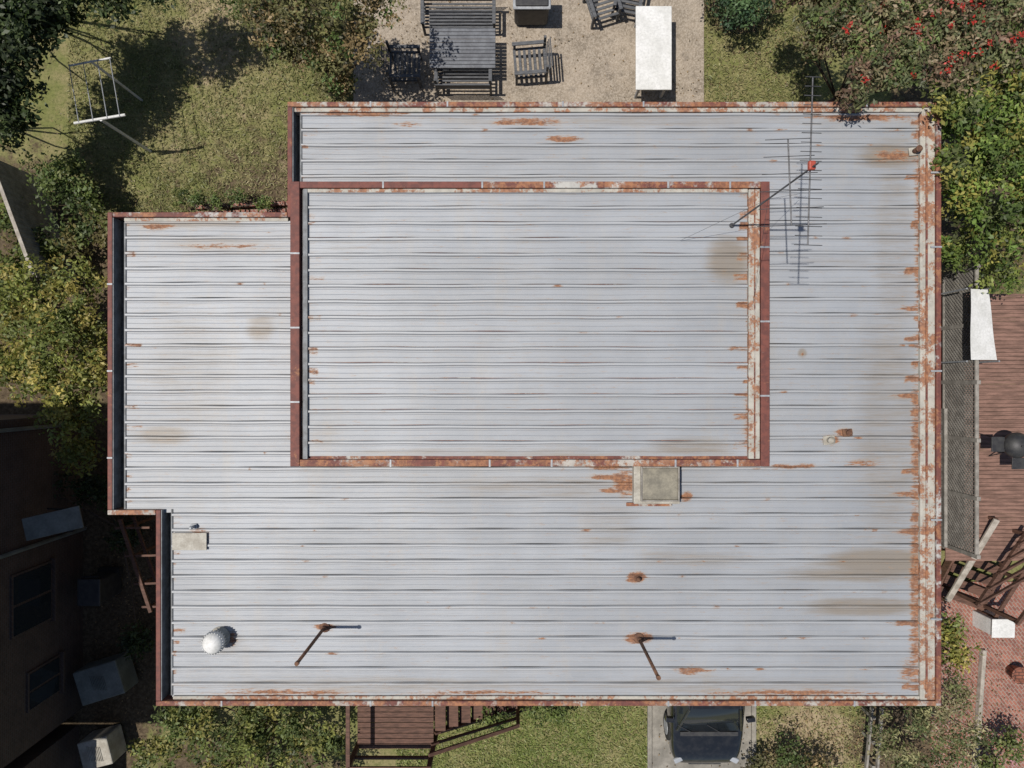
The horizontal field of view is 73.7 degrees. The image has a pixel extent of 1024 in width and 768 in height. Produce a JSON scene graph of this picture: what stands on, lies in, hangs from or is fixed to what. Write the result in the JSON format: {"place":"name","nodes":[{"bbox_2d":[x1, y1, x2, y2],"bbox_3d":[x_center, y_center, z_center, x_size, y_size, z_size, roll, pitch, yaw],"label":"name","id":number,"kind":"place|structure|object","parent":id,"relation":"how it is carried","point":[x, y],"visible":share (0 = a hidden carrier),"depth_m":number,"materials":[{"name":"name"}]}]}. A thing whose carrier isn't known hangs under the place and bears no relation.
{"place":"outdoors","nodes":[
{"label":"outdoors","id":0,"kind":"place"},
{"bbox_2d":[0,414,82,767],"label":"walls","id":1,"kind":"structure","parent":0,"point":[28,479],"depth_m":15.69,"materials":[{"name":"brown brick"}]},
{"bbox_2d":[10,558,64,712],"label":"window frames","id":2,"kind":"structure","parent":1,"relation":"attached to","point":[53,591],"depth_m":15.99,"materials":[{"name":"brown dark painted timber"}]},
{"bbox_2d":[14,563,59,709],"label":"windows","id":3,"kind":"structure","parent":2,"relation":"attached to","point":[27,586],"depth_m":15.70,"materials":[{"name":"black glass"}]},
{"bbox_2d":[22,506,83,540],"bbox_3d":[-10.220,3.074,15.325,1.146,0.578,0.608,-10,90,0],"label":"window awning","id":4,"kind":"object","parent":2,"relation":"attached to","point":[60,520],"depth_m":15.18,"materials":[{"name":"metal"}]},
{"bbox_2d":[0,422,86,558],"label":"downpipes","id":5,"kind":"object","parent":1,"relation":"attached to","point":[22,549],"visible":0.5,"depth_m":15.55,"materials":[{"name":"metal"}]},
{"bbox_2d":[4,724,78,767],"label":"wing walls","id":6,"kind":"structure","parent":0,"point":[57,747],"depth_m":16.71,"materials":[{"name":"brown brick"}]},
{"bbox_2d":[0,0,1023,767],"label":"ground","id":7,"kind":"structure","parent":0,"point":[98,624],"depth_m":17.50,"materials":[{"name":"green plant"}]},
{"bbox_2d":[0,57,49,153],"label":"evergreen tree","id":8,"kind":"object","parent":7,"relation":"on","point":[14,112],"visible":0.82,"depth_m":14.85,"materials":[{"name":"green plant"}]},
{"bbox_2d":[0,161,77,284],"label":"paling fence","id":9,"kind":"object","parent":7,"relation":"on","point":[25,216],"visible":0.56,"depth_m":16.35,"materials":[{"name":"wood"}]},
{"bbox_2d":[0,251,107,477],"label":"citrus tree","id":10,"kind":"object","parent":7,"relation":"on","point":[29,310],"visible":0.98,"depth_m":15.00,"materials":[{"name":"green plant"}]},
{"bbox_2d":[0,193,110,311],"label":"garden shrub","id":11,"kind":"object","parent":7,"relation":"on","point":[52,248],"visible":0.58,"depth_m":16.37,"materials":[{"name":"green plant"}]},
{"bbox_2d":[18,145,107,226],"bbox_3d":[-10.778,-4.639,16.678,1.644,1.880,1.985,-20,90,0],"label":"garden shrub","id":12,"kind":"object","parent":7,"relation":"on","point":[59,169],"visible":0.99,"depth_m":16.27,"materials":[{"name":"green plant"}]},
{"bbox_2d":[0,0,175,92],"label":"evergreen tree","id":13,"kind":"object","parent":7,"relation":"on","point":[21,21],"visible":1,"depth_m":14.29,"materials":[{"name":"green plant"}]},
{"bbox_2d":[77,567,122,605],"bbox_3d":[-10.225,5.007,16.977,0.560,1.015,0.720,0,90,0],"label":"wheelie bin","id":14,"kind":"object","parent":7,"relation":"on","point":[100,586],"visible":1,"depth_m":16.59,"materials":[{"name":"plastic"}]},
{"bbox_2d":[77,724,126,767],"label":"air conditioner","id":15,"kind":"object","parent":7,"relation":"on","point":[101,747],"visible":1,"depth_m":16.73,"materials":[{"name":"white metal"}]},
{"bbox_2d":[73,651,138,705],"bbox_3d":[-10.131,7.336,17.104,1.100,0.792,0.850,-17,90,0],"label":"air conditioner","id":16,"kind":"object","parent":7,"relation":"on","point":[106,678],"visible":0.95,"depth_m":16.73,"materials":[{"name":"grey metal"}]},
{"bbox_2d":[68,57,151,152],"bbox_3d":[-9.392,-6.606,16.470,1.166,2.260,1.394,-9,90,0],"label":"clothesline","id":17,"kind":"object","parent":7,"relation":"on","point":[101,119],"visible":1,"depth_m":15.36,"materials":[{"name":"white paint"}]},
{"bbox_2d":[115,515,155,612],"bbox_3d":[-8.575,4.211,16.685,0.778,1.630,2.357,-18,90,0],"label":"timber trellis","id":18,"kind":"object","parent":7,"relation":"on","point":[141,583],"visible":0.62,"depth_m":15.93,"materials":[{"name":"brown wood"}]},
{"bbox_2d":[172,186,273,211],"bbox_3d":[-7.218,-4.592,17.183,2.570,0.878,0.639,0,90,0],"label":"hedge","id":19,"kind":"object","parent":7,"relation":"on","point":[262,203],"visible":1,"depth_m":16.96,"materials":[{"name":"green plant"}]},
{"bbox_2d":[125,706,345,767],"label":"flowering hedge","id":20,"kind":"object","parent":7,"relation":"on","point":[250,721],"visible":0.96,"depth_m":15.57,"materials":[{"name":"green plant"}]},
{"bbox_2d":[194,201,287,211],"bbox_3d":[-6.801,-4.469,17.405,2.530,0.170,0.290,-2,90,0],"label":"garden edging","id":21,"kind":"object","parent":7,"relation":"on","point":[281,204],"visible":0.55,"depth_m":17.39,"materials":[{"name":"brick"}]},
{"bbox_2d":[216,0,321,29],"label":"green shrub","id":22,"kind":"object","parent":7,"relation":"on","point":[232,2],"visible":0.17,"depth_m":15.77,"materials":[{"name":"green plant"}]},
{"bbox_2d":[233,0,406,98],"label":"brown leaved tree","id":23,"kind":"object","parent":7,"relation":"on","point":[288,34],"visible":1,"depth_m":14.76,"materials":[{"name":"green plant"}]},
{"bbox_2d":[346,706,519,767],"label":"timber landing stairs","id":24,"kind":"structure","parent":7,"relation":"on","point":[395,727],"depth_m":16.14,"materials":[{"name":"brown wood"}]},
{"bbox_2d":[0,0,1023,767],"bbox_3d":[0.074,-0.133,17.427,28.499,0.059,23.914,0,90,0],"label":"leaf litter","id":25,"kind":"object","parent":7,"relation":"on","point":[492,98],"visible":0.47,"depth_m":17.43,"materials":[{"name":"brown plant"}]},
{"bbox_2d":[476,706,572,739],"bbox_3d":[0.283,8.199,17.005,2.427,1.233,0.905,0,90,0],"label":"garden shrub","id":26,"kind":"object","parent":7,"relation":"on","point":[559,714],"visible":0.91,"depth_m":16.73,"materials":[{"name":"green plant"}]},
{"bbox_2d":[701,0,781,32],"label":"round shrub","id":27,"kind":"object","parent":7,"relation":"on","point":[738,7],"visible":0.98,"depth_m":16.26,"materials":[{"name":"green plant"}]},
{"bbox_2d":[740,731,843,767],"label":"garden shrub","id":28,"kind":"object","parent":7,"relation":"on","point":[792,756],"visible":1,"depth_m":16.70,"materials":[{"name":"green plant"}]},
{"bbox_2d":[861,706,883,767],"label":"rail fence","id":29,"kind":"object","parent":7,"relation":"on","point":[865,757],"visible":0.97,"depth_m":16.98,"materials":[{"name":"white wood"}]},
{"bbox_2d":[772,0,1023,112],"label":"bottlebrush tree","id":30,"kind":"object","parent":7,"relation":"on","point":[977,42],"visible":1,"depth_m":13.05,"materials":[{"name":"green plant"}]},
{"bbox_2d":[857,666,998,767],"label":"bush","id":31,"kind":"object","parent":7,"relation":"on","point":[958,740],"visible":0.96,"depth_m":15.19,"materials":[{"name":"green plant"}]},
{"bbox_2d":[941,408,946,548],"bbox_3d":[10.158,2.222,16.715,0.070,1.470,3.293,0,90,0],"label":"side gate fence","id":32,"kind":"object","parent":7,"relation":"on","point":[944,478],"visible":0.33,"depth_m":15.98,"materials":[{"name":"grey wood"}]},
{"bbox_2d":[941,264,980,558],"bbox_3d":[10.432,0.613,16.375,0.090,2.250,6.606,0,90,0],"label":"lattice screen","id":33,"kind":"object","parent":7,"relation":"on","point":[974,439],"visible":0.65,"depth_m":15.85,"materials":[{"name":"grey wood"}]},
{"bbox_2d":[941,612,982,674],"bbox_3d":[10.265,6.006,16.454,1.046,2.321,1.441,0,90,0],"label":"garden shrub","id":34,"kind":"object","parent":7,"relation":"on","point":[951,635],"visible":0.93,"depth_m":15.71,"materials":[{"name":"green plant"}]},
{"bbox_2d":[921,32,1023,297],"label":"green tree","id":35,"kind":"object","parent":7,"relation":"on","point":[995,148],"visible":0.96,"depth_m":13.85,"materials":[{"name":"green plant"}]},
{"bbox_2d":[941,294,1023,560],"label":"timber deck","id":36,"kind":"structure","parent":7,"relation":"on","point":[1001,494],"depth_m":16.50,"materials":[{"name":"brown wood"}]},
{"bbox_2d":[979,432,1023,468],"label":"kettle barbecue","id":37,"kind":"object","parent":36,"relation":"on","point":[1011,444],"visible":1,"depth_m":15.62,"materials":[{"name":"metal"}]},
{"bbox_2d":[941,516,1023,617],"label":"garden stairs","id":38,"kind":"structure","parent":7,"relation":"on","point":[964,572],"depth_m":17.07,"materials":[{"name":"wood"}]},
{"bbox_2d":[125,113,918,696],"bbox_3d":[0.196,0.418,13.555,15.750,0.038,11.624,0,90,0],"label":"roof sheeting","id":39,"kind":"object","parent":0,"point":[801,501],"visible":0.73,"depth_m":13.57,"materials":[{"name":"metal"}]},
{"bbox_2d":[172,533,206,549],"bbox_3d":[-6.383,3.118,13.515,0.680,0.025,0.340,0,90,0],"label":"roof patch sheet","id":40,"kind":"object","parent":39,"relation":"on","point":[189,541],"visible":1,"depth_m":13.50,"materials":[{"name":"beige metal"}]},
{"bbox_2d":[189,524,196,529],"bbox_3d":[-6.310,2.825,13.475,0.126,0.190,0.096,-6,90,0],"label":"pipe stub","id":41,"kind":"object","parent":39,"relation":"on","point":[192,526],"visible":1,"depth_m":13.52,"materials":[{"name":"grey metal"}]},
{"bbox_2d":[201,627,229,654],"bbox_3d":[-5.796,5.026,13.322,0.439,0.455,0.439,0,90,0],"label":"roof turbine vent","id":42,"kind":"object","parent":39,"relation":"on","point":[216,640],"visible":1,"depth_m":13.18,"materials":[{"name":"silver metal"}]},
{"bbox_2d":[294,623,335,665],"bbox_3d":[-3.674,4.806,12.675,0.317,1.790,0.219,-29,90,0],"label":"roof vent pipe","id":43,"kind":"object","parent":39,"relation":"on","point":[324,627],"visible":1,"depth_m":12.89,"materials":[{"name":"metal"}]},
{"bbox_2d":[301,189,747,458],"bbox_3d":[0.345,-1.155,13.380,9.172,0.300,5.435,0,90,0],"label":"roof upstand","id":44,"kind":"object","parent":39,"relation":"on","point":[527,457],"visible":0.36,"depth_m":13.23,"materials":[{"name":"grey metal"}]},
{"bbox_2d":[290,181,300,465],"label":"fascia","id":45,"kind":"structure","parent":44,"relation":"attached to","point":[295,321],"depth_m":13.11,"materials":[{"name":"metal"}]},
{"bbox_2d":[302,190,302,458],"bbox_3d":[-4.042,-1.155,13.213,0.038,0.025,5.195,0,90,0],"label":"gutter","id":46,"kind":"object","parent":44,"relation":"on","point":[302,324],"visible":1,"depth_m":13.20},
{"bbox_2d":[303,189,308,458],"bbox_3d":[-3.980,-1.155,13.182,0.081,0.085,5.195,0,90,0],"label":"lining","id":47,"kind":"object","parent":44,"relation":"on","point":[305,324],"visible":1,"depth_m":13.14,"materials":[{"name":"grey metal"}]},
{"bbox_2d":[300,181,482,189],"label":"fascia","id":48,"kind":"structure","parent":44,"relation":"attached to","point":[390,184],"depth_m":13.11,"materials":[{"name":"brown metal"}]},
{"bbox_2d":[307,189,747,192],"bbox_3d":[0.262,-3.727,13.188,8.570,0.075,0.070,0,90,0],"label":"flashing","id":49,"kind":"object","parent":44,"relation":"on","point":[527,190],"visible":1,"depth_m":13.15,"materials":[{"name":"white metal"}]},
{"bbox_2d":[308,192,747,455],"bbox_3d":[0.298,-1.176,13.185,8.498,0.038,5.148,0,90,0],"label":"roof sheeting","id":50,"kind":"object","parent":44,"relation":"on","point":[479,358],"visible":1,"depth_m":13.20,"materials":[{"name":"metal"}]},
{"bbox_2d":[680,76,826,300],"bbox_3d":[4.441,-3.019,11.310,1.819,3.720,2.323,30,90,0],"label":"tv antenna","id":51,"kind":"object","parent":50,"relation":"on","point":[812,164],"visible":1,"depth_m":9.75,"materials":[{"name":"metal"}]},
{"bbox_2d":[300,459,760,465],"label":"fascia","id":52,"kind":"structure","parent":44,"relation":"attached to","point":[526,462],"depth_m":13.11,"materials":[{"name":"brown metal"}]},
{"bbox_2d":[483,181,760,189],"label":"fascia","id":53,"kind":"structure","parent":44,"relation":"attached to","point":[748,185],"depth_m":13.11,"materials":[{"name":"brown metal"}]},
{"bbox_2d":[747,189,759,458],"bbox_3d":[4.665,-1.155,13.180,0.216,0.090,5.195,0,90,0],"label":"flashing","id":54,"kind":"object","parent":44,"relation":"on","point":[750,329],"visible":1,"depth_m":13.13,"materials":[{"name":"white metal"}]},
{"bbox_2d":[754,189,754,458],"bbox_3d":[4.666,-1.155,13.124,0.024,0.019,5.175,0,90,0],"label":"flashing rib","id":55,"kind":"object","parent":54,"relation":"on","point":[754,325],"visible":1,"depth_m":13.12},
{"bbox_2d":[760,181,769,465],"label":"fascia","id":56,"kind":"structure","parent":44,"relation":"attached to","point":[765,353],"depth_m":13.11,"materials":[{"name":"metal"}]},
{"bbox_2d":[634,575,641,581],"bbox_3d":[2.495,3.852,13.485,0.147,0.170,0.112,-6,90,0],"label":"pipe stub","id":57,"kind":"object","parent":39,"relation":"on","point":[637,578],"visible":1,"depth_m":13.52,"materials":[{"name":"metal"}]},
{"bbox_2d":[633,633,660,679],"bbox_3d":[2.562,5.026,12.645,0.317,1.850,0.219,-29,90,0],"label":"roof vent pipe","id":58,"kind":"object","parent":39,"relation":"on","point":[639,638],"visible":1,"depth_m":12.97,"materials":[{"name":"metal"}]},
{"bbox_2d":[626,466,679,505],"bbox_3d":[2.771,2.001,13.390,1.020,0.280,0.835,0,90,0],"label":"roof hatch","id":59,"kind":"object","parent":39,"relation":"on","point":[655,485],"visible":0.9,"depth_m":13.27,"materials":[{"name":"metal"}]},
{"bbox_2d":[823,435,835,444],"bbox_3d":[6.285,1.113,13.475,0.231,0.190,0.176,-6,90,0],"label":"pipe stub","id":60,"kind":"object","parent":39,"relation":"on","point":[828,440],"visible":1,"depth_m":13.52,"materials":[{"name":"white plastic"}]},
{"bbox_2d":[842,429,852,436],"bbox_3d":[6.652,0.966,13.490,0.189,0.160,0.144,-6,90,0],"label":"pipe stub","id":61,"kind":"object","parent":39,"relation":"on","point":[847,432],"visible":1,"depth_m":13.52,"materials":[{"name":"metal"}]},
{"bbox_2d":[908,145,922,155],"bbox_3d":[7.973,-4.610,13.445,0.210,0.250,0.160,-6,90,0],"label":"pipe stub","id":62,"kind":"object","parent":39,"relation":"on","point":[914,151],"visible":1,"depth_m":13.51,"materials":[{"name":"metal"}]},
{"bbox_2d":[353,0,703,101],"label":"patio","id":63,"kind":"structure","parent":0,"point":[607,40],"depth_m":17.46,"materials":[{"name":"beige gravel"}]},
{"bbox_2d":[381,40,421,87],"bbox_3d":[-2.723,-7.954,17.010,0.911,0.900,0.805,0,90,0],"label":"garden armchair","id":64,"kind":"object","parent":63,"relation":"on","point":[386,68],"visible":0.96,"depth_m":17.06,"materials":[{"name":"grey wood"}]},
{"bbox_2d":[420,0,495,35],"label":"garden bench","id":65,"kind":"object","parent":63,"relation":"on","point":[423,11],"visible":0.96,"depth_m":17.06,"materials":[{"name":"grey wood"}]},
{"bbox_2d":[430,28,495,76],"bbox_3d":[-1.214,-8.243,17.108,1.620,0.725,0.972,0,90,0],"label":"garden table","id":66,"kind":"object","parent":63,"relation":"on","point":[462,49],"visible":0.95,"depth_m":16.75,"materials":[{"name":"grey wood"}]},
{"bbox_2d":[434,64,491,95],"bbox_3d":[-1.205,-7.578,17.010,1.425,0.900,0.641,0,90,0],"label":"garden bench","id":67,"kind":"object","parent":63,"relation":"on","point":[437,76],"visible":1,"depth_m":17.06,"materials":[{"name":"grey wood"}]},
{"bbox_2d":[513,0,550,24],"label":"covered barbecue","id":68,"kind":"object","parent":63,"relation":"on","point":[531,12],"visible":1,"depth_m":16.76,"materials":[{"name":"metal"}]},
{"bbox_2d":[512,35,552,85],"bbox_3d":[0.499,-8.049,17.010,0.941,0.900,0.805,-5,90,0],"label":"garden armchair","id":69,"kind":"object","parent":63,"relation":"on","point":[535,71],"visible":1,"depth_m":17.06,"materials":[{"name":"grey wood"}]},
{"bbox_2d":[582,0,622,29],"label":"garden armchair","id":70,"kind":"object","parent":63,"relation":"on","point":[592,9],"visible":0.9,"depth_m":17.06,"materials":[{"name":"grey wood"}]},
{"bbox_2d":[610,0,642,22],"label":"garden armchair","id":71,"kind":"object","parent":63,"relation":"on","point":[615,3],"visible":0.69,"depth_m":17.06,"materials":[{"name":"grey wood"}]},
{"bbox_2d":[634,6,671,98],"bbox_3d":[3.472,-8.233,17.093,0.880,0.755,2.050,0,90,0],"label":"white trestle table","id":72,"kind":"object","parent":63,"relation":"on","point":[653,25],"visible":1,"depth_m":16.71,"materials":[{"name":"paint"}]},
{"bbox_2d":[652,706,750,767],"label":"driveway","id":73,"kind":"structure","parent":0,"point":[662,757],"depth_m":17.46,"materials":[{"name":"concrete"}]},
{"bbox_2d":[647,706,755,767],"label":"driveway kerb","id":74,"kind":"structure","parent":73,"relation":"on","point":[649,735],"depth_m":17.41,"materials":[{"name":"concrete"}]},
{"bbox_2d":[663,706,755,763],"bbox_3d":[4.778,7.229,16.728,2.168,1.464,4.435,0,90,0],"label":"parked car","id":75,"kind":"object","parent":73,"relation":"on","point":[703,734],"visible":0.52,"depth_m":16.58,"materials":[{"name":"black paint"}]},
{"bbox_2d":[930,581,1023,767],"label":"brick paving","id":76,"kind":"structure","parent":0,"point":[1007,649],"depth_m":17.45,"materials":[{"name":"red brick"}]},
{"bbox_2d":[971,648,986,767],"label":"garden edging","id":77,"kind":"structure","parent":76,"relation":"on","point":[981,678],"depth_m":17.31,"materials":[{"name":"grey concrete"}]},
{"bbox_2d":[972,610,1014,637],"bbox_3d":[12.011,5.975,17.061,0.560,0.789,0.460,0,90,0],"label":"electrical box","id":78,"kind":"object","parent":76,"relation":"on","point":[1000,627],"visible":0.81,"depth_m":16.68,"materials":[{"name":"white paint"}]},
{"bbox_2d":[972,718,1023,767],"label":"flowering shrub","id":79,"kind":"object","parent":76,"relation":"on","point":[1009,744],"visible":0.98,"depth_m":16.61,"materials":[{"name":"green plant"}]},
{"bbox_2d":[1005,664,1023,683],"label":"plant pot","id":80,"kind":"object","parent":76,"relation":"on","point":[1015,673],"visible":1,"depth_m":17.17,"materials":[{"name":"ceramic"}]},
{"bbox_2d":[942,529,1023,625],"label":"timber pergola","id":81,"kind":"object","parent":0,"point":[994,583],"visible":0.87,"depth_m":16.03,"materials":[{"name":"wood"}]},
{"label":"walls","id":82,"kind":"object","parent":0,"visible":0},
{"bbox_2d":[136,116,914,666],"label":"soffit","id":83,"kind":"structure","parent":82,"relation":"on","point":[564,466],"depth_m":13.78,"materials":[{"name":"grey metal"}]},
{"bbox_2d":[108,212,121,509],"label":"fascia","id":84,"kind":"structure","parent":83,"relation":"on","point":[110,359],"depth_m":13.45,"materials":[{"name":"metal"}]},
{"bbox_2d":[108,507,157,514],"bbox_3d":[-7.498,2.533,13.675,0.949,0.450,0.095,0,90,0],"label":"flashing","id":85,"kind":"object","parent":83,"relation":"on","point":[120,511],"visible":0.64,"depth_m":13.45,"materials":[{"name":"metal"}]},
{"bbox_2d":[156,509,161,700],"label":"fascia","id":86,"kind":"structure","parent":83,"relation":"attached to","point":[158,604],"depth_m":13.45,"materials":[{"name":"metal"}]},
{"bbox_2d":[113,212,289,220],"bbox_3d":[-6.152,-3.340,13.675,3.441,0.450,0.095,0,90,0],"label":"flashing","id":87,"kind":"object","parent":83,"relation":"on","point":[120,215],"visible":0.56,"depth_m":13.45,"materials":[{"name":"white metal"}]},
{"bbox_2d":[113,107,297,699],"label":"gutter linings","id":88,"kind":"object","parent":83,"relation":"on","point":[117,457],"visible":0.79,"depth_m":13.60,"materials":[{"name":"metal"}]},
{"bbox_2d":[121,117,309,693],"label":"box gutters","id":89,"kind":"object","parent":83,"relation":"on","point":[122,363],"visible":0.26,"depth_m":13.74,"materials":[{"name":"metal"}]},
{"bbox_2d":[124,113,303,694],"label":"gutter lips","id":90,"kind":"object","parent":89,"relation":"on","point":[172,512],"visible":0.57,"depth_m":13.54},
{"bbox_2d":[288,107,292,217],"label":"fascia","id":91,"kind":"structure","parent":83,"relation":"attached to","point":[290,144],"depth_m":13.45,"materials":[{"name":"brown metal"}]},
{"bbox_2d":[124,108,919,698],"bbox_3d":[0.196,0.391,13.600,15.748,0.200,11.710,0,90,0],"label":"edge flashing","id":92,"kind":"object","parent":83,"relation":"on","point":[592,110],"visible":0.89,"depth_m":13.52,"materials":[{"name":"metal"}]},
{"bbox_2d":[156,694,935,705],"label":"fascia","id":93,"kind":"structure","parent":83,"relation":"on","point":[168,700],"depth_m":13.45,"materials":[{"name":"metal"}]},
{"bbox_2d":[915,108,934,699],"bbox_3d":[8.216,0.391,13.595,0.291,0.210,11.710,0,90,0],"label":"barge flashing","id":94,"kind":"object","parent":93,"relation":"attached to","point":[931,415],"visible":0.74,"depth_m":13.49,"materials":[{"name":"grey metal"}]},
{"bbox_2d":[107,101,941,706],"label":"flashing joint straps","id":95,"kind":"object","parent":94,"relation":"on","point":[675,461],"visible":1,"depth_m":13.11,"materials":[{"name":"brown metal"}]},
{"bbox_2d":[925,109,927,697],"bbox_3d":[8.187,0.391,13.479,0.037,0.019,11.620,0,90,0],"label":"barge flashing rib","id":96,"kind":"object","parent":94,"relation":"on","point":[926,404],"visible":1,"depth_m":13.47,"materials":[{"name":"grey metal"}]},
{"bbox_2d":[288,102,940,107],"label":"fascia","id":97,"kind":"structure","parent":83,"relation":"on","point":[583,104],"depth_m":13.45,"materials":[{"name":"brown metal"}]},
{"bbox_2d":[935,113,940,705],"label":"fascia","id":98,"kind":"structure","parent":83,"relation":"on","point":[938,428],"depth_m":13.45,"materials":[{"name":"metal"}]},
{"bbox_2d":[941,288,999,362],"bbox_3d":[10.491,-1.322,15.804,0.761,1.392,1.670,0,90,0],"label":"awning","id":99,"kind":"object","parent":82,"relation":"attached to","point":[982,343],"visible":0.81,"depth_m":15.19,"materials":[{"name":"white paint"}]}
]}

